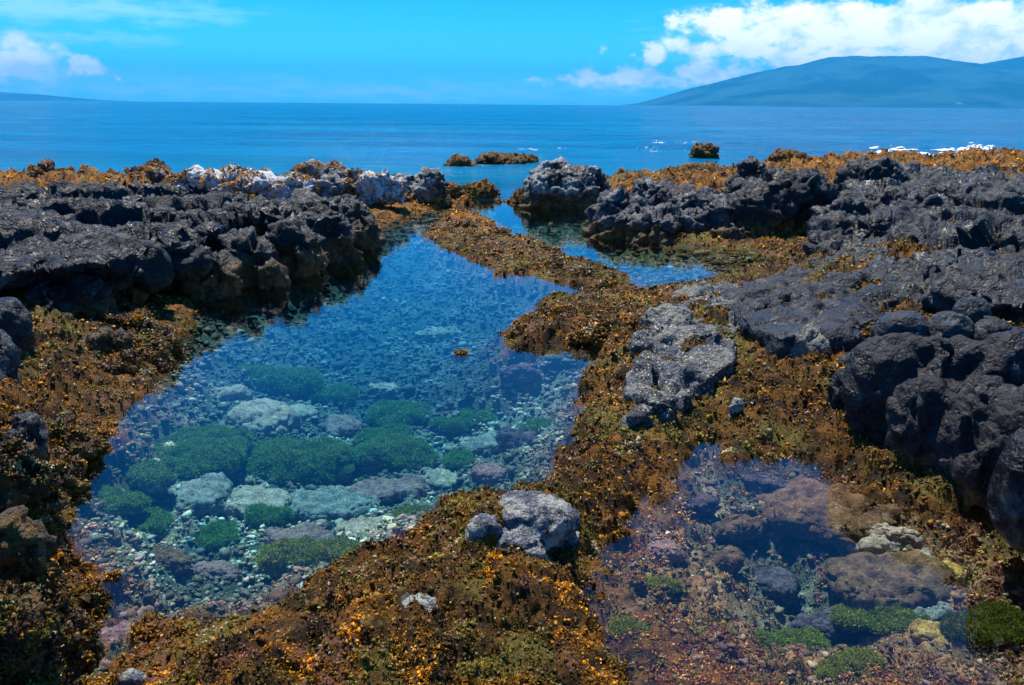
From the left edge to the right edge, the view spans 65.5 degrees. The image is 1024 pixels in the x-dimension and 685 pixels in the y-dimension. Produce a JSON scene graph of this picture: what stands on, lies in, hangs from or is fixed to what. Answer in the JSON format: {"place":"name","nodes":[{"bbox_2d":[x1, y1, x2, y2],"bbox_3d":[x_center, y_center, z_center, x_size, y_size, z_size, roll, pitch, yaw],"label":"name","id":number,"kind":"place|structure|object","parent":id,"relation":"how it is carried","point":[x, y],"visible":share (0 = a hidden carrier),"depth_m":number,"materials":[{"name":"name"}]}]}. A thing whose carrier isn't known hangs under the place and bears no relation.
{"place":"outdoors","nodes":[
{"label":"outdoors","id":0,"kind":"place"},
{"bbox_2d":[0,92,137,101],"bbox_3d":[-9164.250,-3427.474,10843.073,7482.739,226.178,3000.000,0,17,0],"label":"mountain","id":1,"kind":"structure","parent":0,"point":[5,96],"depth_m":10678.11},
{"bbox_2d":[0,147,1023,684],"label":"ground","id":2,"kind":"structure","parent":0,"point":[786,429],"depth_m":4.00,"materials":[{"name":"plant"}]},
{"bbox_2d":[0,297,36,386],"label":"boulder","id":3,"kind":"object","parent":2,"relation":"on","point":[16,332],"visible":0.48,"depth_m":4.51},
{"bbox_2d":[4,412,49,460],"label":"boulder","id":4,"kind":"object","parent":2,"relation":"on","point":[30,426],"visible":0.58,"depth_m":3.47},
{"bbox_2d":[0,434,74,684],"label":"lava outcrop","id":5,"kind":"object","parent":2,"relation":"on","point":[35,592],"visible":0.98,"depth_m":2.43,"materials":[{"name":"stone"}]},
{"bbox_2d":[22,158,75,178],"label":"sea rock","id":6,"kind":"object","parent":2,"relation":"on","point":[41,167],"visible":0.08,"depth_m":14.19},
{"bbox_2d":[33,407,111,501],"bbox_3d":[-2.108,0.691,3.627,0.394,0.694,1.180,-5,17,-16],"label":"seaweed covered rock","id":7,"kind":"object","parent":2,"relation":"on","point":[72,432],"visible":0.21,"depth_m":3.88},
{"bbox_2d":[56,603,104,684],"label":"seaweed covered rock","id":8,"kind":"object","parent":2,"relation":"on","point":[79,650],"visible":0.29,"depth_m":2.48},
{"bbox_2d":[21,273,148,321],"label":"lava outcrop","id":9,"kind":"object","parent":2,"relation":"on","point":[89,297],"visible":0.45,"depth_m":5.93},
{"bbox_2d":[74,576,117,607],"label":"seaweed covered rock","id":10,"kind":"object","parent":2,"relation":"on","point":[89,590],"visible":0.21,"depth_m":2.78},
{"bbox_2d":[91,656,110,673],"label":"pool stone","id":11,"kind":"object","parent":2,"relation":"on","point":[103,661],"visible":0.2,"depth_m":2.57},
{"bbox_2d":[78,326,135,354],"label":"boulder","id":12,"kind":"object","parent":2,"relation":"on","point":[105,339],"visible":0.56,"depth_m":5.23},
{"bbox_2d":[99,176,127,182],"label":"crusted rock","id":13,"kind":"object","parent":2,"relation":"on","point":[104,179],"visible":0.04,"depth_m":13.97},
{"bbox_2d":[100,620,131,645],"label":"pool stone","id":14,"kind":"object","parent":2,"relation":"on","point":[120,630],"visible":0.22,"depth_m":2.71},
{"bbox_2d":[95,484,152,516],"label":"mossy stone","id":15,"kind":"object","parent":2,"relation":"on","point":[121,500],"visible":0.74,"depth_m":3.86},
{"bbox_2d":[117,668,145,684],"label":"stone","id":16,"kind":"object","parent":2,"relation":"on","point":[130,676],"visible":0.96,"depth_m":2.31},
{"bbox_2d":[0,177,263,295],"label":"lava ledge","id":17,"kind":"object","parent":2,"relation":"on","point":[150,238],"visible":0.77,"depth_m":7.19,"materials":[{"name":"stone"}]},
{"bbox_2d":[90,307,192,376],"bbox_3d":[-2.628,0.107,5.568,0.699,0.479,1.478,-4,17,-16],"label":"seaweed covered rock","id":18,"kind":"object","parent":2,"relation":"on","point":[163,349],"visible":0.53,"depth_m":5.48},
{"bbox_2d":[123,157,171,182],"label":"crusted rock","id":19,"kind":"object","parent":2,"relation":"on","point":[153,169],"visible":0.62,"depth_m":14.22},
{"bbox_2d":[124,456,177,492],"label":"mossy stone","id":20,"kind":"object","parent":2,"relation":"on","point":[150,475],"visible":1,"depth_m":4.15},
{"bbox_2d":[124,506,177,538],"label":"mossy stone","id":21,"kind":"object","parent":2,"relation":"on","point":[157,521],"visible":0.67,"depth_m":3.88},
{"bbox_2d":[149,545,192,575],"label":"pool stone","id":22,"kind":"object","parent":2,"relation":"on","point":[177,562],"visible":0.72,"depth_m":3.50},
{"bbox_2d":[169,165,206,188],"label":"crusted rock","id":23,"kind":"object","parent":2,"relation":"on","point":[189,176],"visible":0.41,"depth_m":12.62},
{"bbox_2d":[166,471,232,517],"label":"pool stone","id":24,"kind":"object","parent":2,"relation":"on","point":[200,496],"visible":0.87,"depth_m":4.24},
{"bbox_2d":[153,421,254,479],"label":"mossy stone","id":25,"kind":"object","parent":2,"relation":"on","point":[212,447],"visible":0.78,"depth_m":4.54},
{"bbox_2d":[213,384,255,401],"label":"pool stone","id":26,"kind":"object","parent":2,"relation":"on","point":[238,392],"visible":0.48,"depth_m":5.72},
{"bbox_2d":[216,484,292,518],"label":"pool stone","id":27,"kind":"object","parent":2,"relation":"on","point":[244,495],"visible":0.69,"depth_m":4.27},
{"bbox_2d":[198,163,316,199],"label":"crusted rock","id":28,"kind":"object","parent":2,"relation":"on","point":[268,185],"visible":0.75,"depth_m":11.97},
{"bbox_2d":[226,398,302,437],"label":"pool stone","id":29,"kind":"object","parent":2,"relation":"on","point":[266,416],"visible":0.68,"depth_m":5.30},
{"bbox_2d":[233,363,325,397],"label":"mossy stone","id":30,"kind":"object","parent":2,"relation":"on","point":[297,382],"visible":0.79,"depth_m":6.03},
{"bbox_2d":[173,187,386,320],"bbox_3d":[-2.538,-1.012,8.935,2.009,1.140,4.017,0,17,0],"label":"lava outcrop","id":31,"kind":"object","parent":2,"relation":"on","point":[306,239],"visible":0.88,"depth_m":8.13,"materials":[{"name":"stone"}]},
{"bbox_2d":[239,434,360,486],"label":"mossy stone","id":32,"kind":"object","parent":2,"relation":"on","point":[326,460],"visible":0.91,"depth_m":4.71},
{"bbox_2d":[290,403,318,421],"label":"pool stone","id":33,"kind":"object","parent":2,"relation":"on","point":[304,411],"visible":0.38,"depth_m":5.68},
{"bbox_2d":[255,534,363,579],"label":"mossy stone","id":34,"kind":"object","parent":2,"relation":"on","point":[275,560],"visible":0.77,"depth_m":3.46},
{"bbox_2d":[289,157,360,197],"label":"crusted rock","id":35,"kind":"object","parent":2,"relation":"on","point":[333,178],"visible":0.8,"depth_m":12.78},
{"bbox_2d":[300,379,359,404],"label":"mossy stone","id":36,"kind":"object","parent":2,"relation":"on","point":[348,394],"visible":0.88,"depth_m":6.04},
{"bbox_2d":[325,414,362,438],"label":"pool stone","id":37,"kind":"object","parent":2,"relation":"on","point":[345,426],"visible":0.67,"depth_m":5.49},
{"bbox_2d":[333,515,394,538],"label":"pool stone","id":38,"kind":"object","parent":2,"relation":"on","point":[353,525],"visible":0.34,"depth_m":3.84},
{"bbox_2d":[354,169,408,205],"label":"crusted rock","id":39,"kind":"object","parent":2,"relation":"on","point":[384,187],"visible":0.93,"depth_m":12.59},
{"bbox_2d":[351,420,415,445],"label":"mossy stone","id":40,"kind":"object","parent":2,"relation":"on","point":[364,433],"visible":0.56,"depth_m":5.33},
{"bbox_2d":[354,430,439,475],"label":"mossy stone","id":41,"kind":"object","parent":2,"relation":"on","point":[398,452],"visible":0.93,"depth_m":4.88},
{"bbox_2d":[364,399,434,427],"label":"mossy stone","id":42,"kind":"object","parent":2,"relation":"on","point":[381,413],"visible":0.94,"depth_m":5.64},
{"bbox_2d":[393,503,433,517],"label":"mossy stone","id":43,"kind":"object","parent":2,"relation":"on","point":[401,509],"visible":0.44,"depth_m":4.02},
{"bbox_2d":[393,166,453,209],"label":"end rock","id":44,"kind":"object","parent":2,"relation":"on","point":[428,185],"visible":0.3,"depth_m":13.68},
{"bbox_2d":[400,592,448,614],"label":"stone","id":45,"kind":"object","parent":2,"relation":"on","point":[428,600],"visible":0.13,"depth_m":2.60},
{"bbox_2d":[414,326,462,343],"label":"pool stone","id":46,"kind":"object","parent":2,"relation":"on","point":[431,334],"visible":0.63,"depth_m":7.59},
{"bbox_2d":[419,467,470,488],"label":"pool stone","id":47,"kind":"object","parent":2,"relation":"on","point":[444,477],"visible":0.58,"depth_m":4.64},
{"bbox_2d":[427,414,472,434],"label":"mossy stone","id":48,"kind":"object","parent":2,"relation":"on","point":[457,425],"visible":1,"depth_m":5.39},
{"bbox_2d":[453,349,469,361],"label":"sea rock","id":49,"kind":"object","parent":2,"relation":"on","point":[459,355],"visible":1,"depth_m":5.67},
{"bbox_2d":[458,431,501,454],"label":"pool stone","id":50,"kind":"object","parent":2,"relation":"on","point":[475,445],"visible":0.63,"depth_m":5.04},
{"bbox_2d":[465,513,502,541],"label":"stone","id":51,"kind":"object","parent":2,"relation":"on","point":[480,526],"visible":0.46,"depth_m":2.94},
{"bbox_2d":[471,461,505,486],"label":"pool stone","id":52,"kind":"object","parent":2,"relation":"on","point":[488,474],"visible":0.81,"depth_m":4.36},
{"bbox_2d":[0,145,1023,684],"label":"brown seaweed","id":53,"kind":"object","parent":2,"relation":"on","point":[464,623],"visible":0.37,"depth_m":3.13,"materials":[{"name":"plant"}]},
{"bbox_2d":[495,426,538,452],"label":"pool stone","id":54,"kind":"object","parent":2,"relation":"on","point":[507,437],"visible":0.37,"depth_m":4.99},
{"bbox_2d":[499,362,539,387],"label":"pool stone","id":55,"kind":"object","parent":2,"relation":"on","point":[516,375],"visible":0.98,"depth_m":5.61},
{"bbox_2d":[423,219,623,289],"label":"reef ridge","id":56,"kind":"structure","parent":2,"relation":"on","point":[461,225],"depth_m":8.68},
{"bbox_2d":[518,416,552,432],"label":"mossy stone","id":57,"kind":"object","parent":2,"relation":"on","point":[535,423],"visible":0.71,"depth_m":5.02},
{"bbox_2d":[495,490,580,560],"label":"stone","id":58,"kind":"object","parent":2,"relation":"on","point":[533,519],"visible":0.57,"depth_m":3.01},
{"bbox_2d":[70,211,1023,684],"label":"rubble","id":59,"kind":"object","parent":2,"relation":"on","point":[172,599],"visible":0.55,"depth_m":5.40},
{"bbox_2d":[184,560,241,582],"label":"pool stone","id":60,"kind":"object","parent":59,"relation":"on","point":[226,570],"visible":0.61,"depth_m":3.54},
{"bbox_2d":[188,518,241,553],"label":"mossy stone","id":61,"kind":"object","parent":59,"relation":"on","point":[215,536],"visible":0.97,"depth_m":3.96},
{"bbox_2d":[243,501,294,527],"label":"mossy stone","id":62,"kind":"object","parent":59,"relation":"on","point":[256,515],"visible":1,"depth_m":4.13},
{"bbox_2d":[263,522,331,544],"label":"pool stone","id":63,"kind":"object","parent":59,"relation":"on","point":[274,534],"visible":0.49,"depth_m":3.86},
{"bbox_2d":[287,485,380,521],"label":"pool stone","id":64,"kind":"object","parent":59,"relation":"on","point":[330,502],"visible":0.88,"depth_m":4.30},
{"bbox_2d":[367,382,400,399],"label":"pool stone","id":65,"kind":"object","parent":59,"relation":"on","point":[386,391],"visible":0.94,"depth_m":6.17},
{"bbox_2d":[348,473,431,502],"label":"pool stone","id":66,"kind":"object","parent":59,"relation":"on","point":[384,490],"visible":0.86,"depth_m":4.47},
{"bbox_2d":[440,447,476,470],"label":"mossy stone","id":67,"kind":"object","parent":59,"relation":"on","point":[456,459],"visible":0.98,"depth_m":4.83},
{"bbox_2d":[459,405,496,425],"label":"mossy stone","id":68,"kind":"object","parent":59,"relation":"on","point":[480,416],"visible":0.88,"depth_m":5.49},
{"bbox_2d":[517,156,611,225],"bbox_3d":[0.952,-2.584,14.013,1.721,1.337,1.252,0,17,0],"label":"boulder","id":69,"kind":"object","parent":2,"relation":"on","point":[557,185],"visible":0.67,"depth_m":13.56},
{"bbox_2d":[506,292,667,348],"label":"reef ridge","id":70,"kind":"structure","parent":2,"relation":"on","point":[592,330],"depth_m":5.95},
{"bbox_2d":[607,613,649,635],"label":"mossy stone","id":71,"kind":"object","parent":2,"relation":"on","point":[628,623],"visible":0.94,"depth_m":2.76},
{"bbox_2d":[620,391,678,428],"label":"rock","id":72,"kind":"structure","parent":2,"relation":"on","point":[661,404],"depth_m":4.25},
{"bbox_2d":[582,176,746,255],"bbox_3d":[2.281,-1.758,11.663,2.637,1.138,3.142,0,17,0],"label":"lava outcrop","id":73,"kind":"object","parent":2,"relation":"on","point":[636,218],"visible":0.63,"depth_m":10.65,"materials":[{"name":"stone"}]},
{"bbox_2d":[643,574,685,594],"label":"mossy stone","id":74,"kind":"object","parent":2,"relation":"on","point":[675,585],"visible":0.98,"depth_m":3.04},
{"bbox_2d":[647,539,686,564],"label":"pool stone","id":75,"kind":"object","parent":2,"relation":"on","point":[674,553],"visible":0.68,"depth_m":3.27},
{"bbox_2d":[623,281,740,416],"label":"rock","id":76,"kind":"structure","parent":2,"relation":"on","point":[707,366],"depth_m":4.95,"materials":[{"name":"stone"}]},
{"bbox_2d":[684,493,719,518],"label":"pool stone","id":77,"kind":"object","parent":2,"relation":"on","point":[703,505],"visible":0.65,"depth_m":3.65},
{"bbox_2d":[701,545,745,573],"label":"pool stone","id":78,"kind":"object","parent":2,"relation":"on","point":[729,559],"visible":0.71,"depth_m":3.32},
{"bbox_2d":[728,397,743,418],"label":"stone","id":79,"kind":"object","parent":2,"relation":"on","point":[736,406],"visible":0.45,"depth_m":4.30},
{"bbox_2d":[710,514,767,544],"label":"pool stone","id":80,"kind":"object","parent":2,"relation":"on","point":[734,529],"visible":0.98,"depth_m":3.55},
{"bbox_2d":[741,473,787,493],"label":"pool stone","id":81,"kind":"object","parent":2,"relation":"on","point":[768,482],"visible":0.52,"depth_m":3.88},
{"bbox_2d":[753,566,800,604],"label":"pool stone","id":82,"kind":"object","parent":2,"relation":"on","point":[781,584],"visible":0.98,"depth_m":3.33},
{"bbox_2d":[723,155,837,238],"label":"lava crag","id":83,"kind":"structure","parent":2,"relation":"on","point":[769,200],"depth_m":10.21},
{"bbox_2d":[754,625,834,650],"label":"mossy stone","id":84,"kind":"object","parent":2,"relation":"on","point":[808,636],"visible":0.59,"depth_m":3.01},
{"bbox_2d":[788,322,832,357],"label":"boulder","id":85,"kind":"object","parent":2,"relation":"on","point":[810,337],"visible":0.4,"depth_m":4.86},
{"bbox_2d":[787,606,860,645],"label":"pool stone","id":86,"kind":"object","parent":2,"relation":"on","point":[834,634],"visible":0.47,"depth_m":3.12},
{"bbox_2d":[719,265,930,357],"bbox_3d":[2.416,-0.219,6.061,2.550,0.665,1.641,-7,18,-25],"label":"lava outcrop","id":87,"kind":"object","parent":2,"relation":"on","point":[770,329],"visible":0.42,"depth_m":5.54,"materials":[{"name":"stone"}]},
{"bbox_2d":[756,475,900,548],"bbox_3d":[1.461,0.790,3.699,0.651,0.210,0.492,8,18,24],"label":"pool stone","id":88,"kind":"object","parent":2,"relation":"on","point":[804,508],"visible":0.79,"depth_m":3.58,"materials":[{"name":"stone"}]},
{"bbox_2d":[821,323,863,353],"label":"boulder","id":89,"kind":"object","parent":2,"relation":"on","point":[839,337],"visible":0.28,"depth_m":4.85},
{"bbox_2d":[812,645,887,683],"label":"mossy stone","id":90,"kind":"object","parent":2,"relation":"on","point":[855,660],"visible":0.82,"depth_m":2.64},
{"bbox_2d":[846,533,913,554],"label":"pool stone","id":91,"kind":"object","parent":2,"relation":"on","point":[874,544],"visible":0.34,"depth_m":3.43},
{"bbox_2d":[829,602,931,636],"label":"mossy stone","id":92,"kind":"object","parent":2,"relation":"on","point":[878,619],"visible":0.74,"depth_m":3.06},
{"bbox_2d":[824,549,957,609],"bbox_3d":[1.568,0.983,3.268,0.560,0.179,0.373,0,17,0],"label":"pool stone","id":93,"kind":"object","parent":2,"relation":"on","point":[913,578],"visible":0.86,"depth_m":3.19,"materials":[{"name":"stone"}]},
{"bbox_2d":[944,560,968,584],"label":"pool stone","id":94,"kind":"object","parent":93,"relation":"on","point":[961,575],"visible":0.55,"depth_m":3.26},
{"bbox_2d":[869,523,923,549],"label":"pool stone","id":95,"kind":"object","parent":2,"relation":"on","point":[900,536],"visible":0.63,"depth_m":3.45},
{"bbox_2d":[788,154,1023,325],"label":"lava plateau","id":96,"kind":"structure","parent":2,"relation":"on","point":[884,199],"depth_m":7.79,"materials":[{"name":"stone"}]},
{"bbox_2d":[910,547,931,556],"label":"pool stone","id":97,"kind":"object","parent":2,"relation":"on","point":[924,550],"visible":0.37,"depth_m":3.40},
{"bbox_2d":[825,327,1023,552],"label":"lava block","id":98,"kind":"structure","parent":2,"relation":"on","point":[952,407],"depth_m":3.72,"materials":[{"name":"stone"}]},
{"bbox_2d":[870,310,930,336],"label":"lava stone","id":99,"kind":"object","parent":98,"relation":"on","point":[914,322],"visible":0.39,"depth_m":4.05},
{"bbox_2d":[926,311,974,338],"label":"lava stone","id":100,"kind":"object","parent":98,"relation":"on","point":[947,324],"visible":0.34,"depth_m":3.98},
{"bbox_2d":[973,315,1013,340],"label":"lava stone","id":101,"kind":"object","parent":98,"relation":"on","point":[986,326],"visible":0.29,"depth_m":3.92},
{"bbox_2d":[910,618,947,643],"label":"pool stone","id":102,"kind":"object","parent":2,"relation":"on","point":[921,630],"visible":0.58,"depth_m":2.92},
{"bbox_2d":[913,600,952,621],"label":"pool stone","id":103,"kind":"object","parent":2,"relation":"on","point":[938,610],"visible":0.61,"depth_m":3.08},
{"bbox_2d":[952,296,992,323],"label":"lava stone","id":104,"kind":"object","parent":2,"relation":"on","point":[975,309],"visible":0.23,"depth_m":4.23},
{"bbox_2d":[937,599,1023,650],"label":"mossy stone","id":105,"kind":"object","parent":2,"relation":"on","point":[986,625],"visible":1,"depth_m":2.89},
{"bbox_2d":[0,100,1023,212],"bbox_3d":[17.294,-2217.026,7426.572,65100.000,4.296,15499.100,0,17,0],"label":"water","id":106,"kind":"structure","parent":0,"point":[281,138],"depth_m":48.29,"materials":[{"name":"liquid"}]},
{"bbox_2d":[443,153,477,166],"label":"sea rock","id":107,"kind":"object","parent":106,"relation":"in","point":[456,159],"visible":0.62,"depth_m":22.65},
{"bbox_2d":[456,194,476,207],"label":"sea rock","id":108,"kind":"object","parent":106,"relation":"in","point":[468,198],"visible":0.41,"depth_m":14.16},
{"bbox_2d":[447,178,500,211],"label":"sea rock","id":109,"kind":"object","parent":106,"relation":"in","point":[482,188],"visible":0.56,"depth_m":15.08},
{"bbox_2d":[492,196,517,224],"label":"sea rock","id":110,"kind":"object","parent":106,"relation":"in","point":[505,214],"visible":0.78,"depth_m":14.38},
{"bbox_2d":[474,151,539,164],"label":"sea rock","id":111,"kind":"object","parent":106,"relation":"in","point":[493,158],"visible":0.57,"depth_m":23.72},
{"bbox_2d":[511,187,524,223],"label":"sea rock","id":112,"kind":"object","parent":106,"relation":"in","point":[517,194],"visible":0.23,"depth_m":14.16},
{"bbox_2d":[609,167,630,177],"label":"sea rock","id":113,"kind":"object","parent":106,"relation":"in","point":[621,170],"visible":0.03,"depth_m":16.46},
{"bbox_2d":[658,162,736,172],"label":"sea rock","id":114,"kind":"object","parent":106,"relation":"in","point":[692,166],"visible":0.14,"depth_m":16.87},
{"bbox_2d":[688,141,719,158],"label":"sea rock","id":115,"kind":"object","parent":106,"relation":"in","point":[708,149],"visible":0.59,"depth_m":26.70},
{"bbox_2d":[519,140,995,154],"bbox_3d":[10.947,-8.206,33.159,19.377,0.329,12.176,5,17,15],"label":"sea foam","id":116,"kind":"object","parent":106,"relation":"on","point":[893,150],"visible":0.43,"depth_m":32.02,"materials":[{"name":"white"}]},
{"bbox_2d":[763,147,812,162],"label":"sea rock","id":117,"kind":"object","parent":106,"relation":"in","point":[778,154],"visible":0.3,"depth_m":19.64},
{"bbox_2d":[0,0,1023,104],"label":"sky","id":118,"kind":"structure","parent":0,"point":[527,52],"materials":[{"name":"blue"}]},
{"bbox_2d":[749,297,783,309],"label":"boulder","id":119,"kind":"object","parent":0,"point":[762,303],"visible":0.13,"depth_m":5.58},
{"bbox_2d":[627,56,1023,108],"bbox_3d":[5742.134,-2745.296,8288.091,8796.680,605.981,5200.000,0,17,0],"label":"mountain","id":120,"kind":"structure","parent":0,"point":[898,81],"depth_m":7138.08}
]}

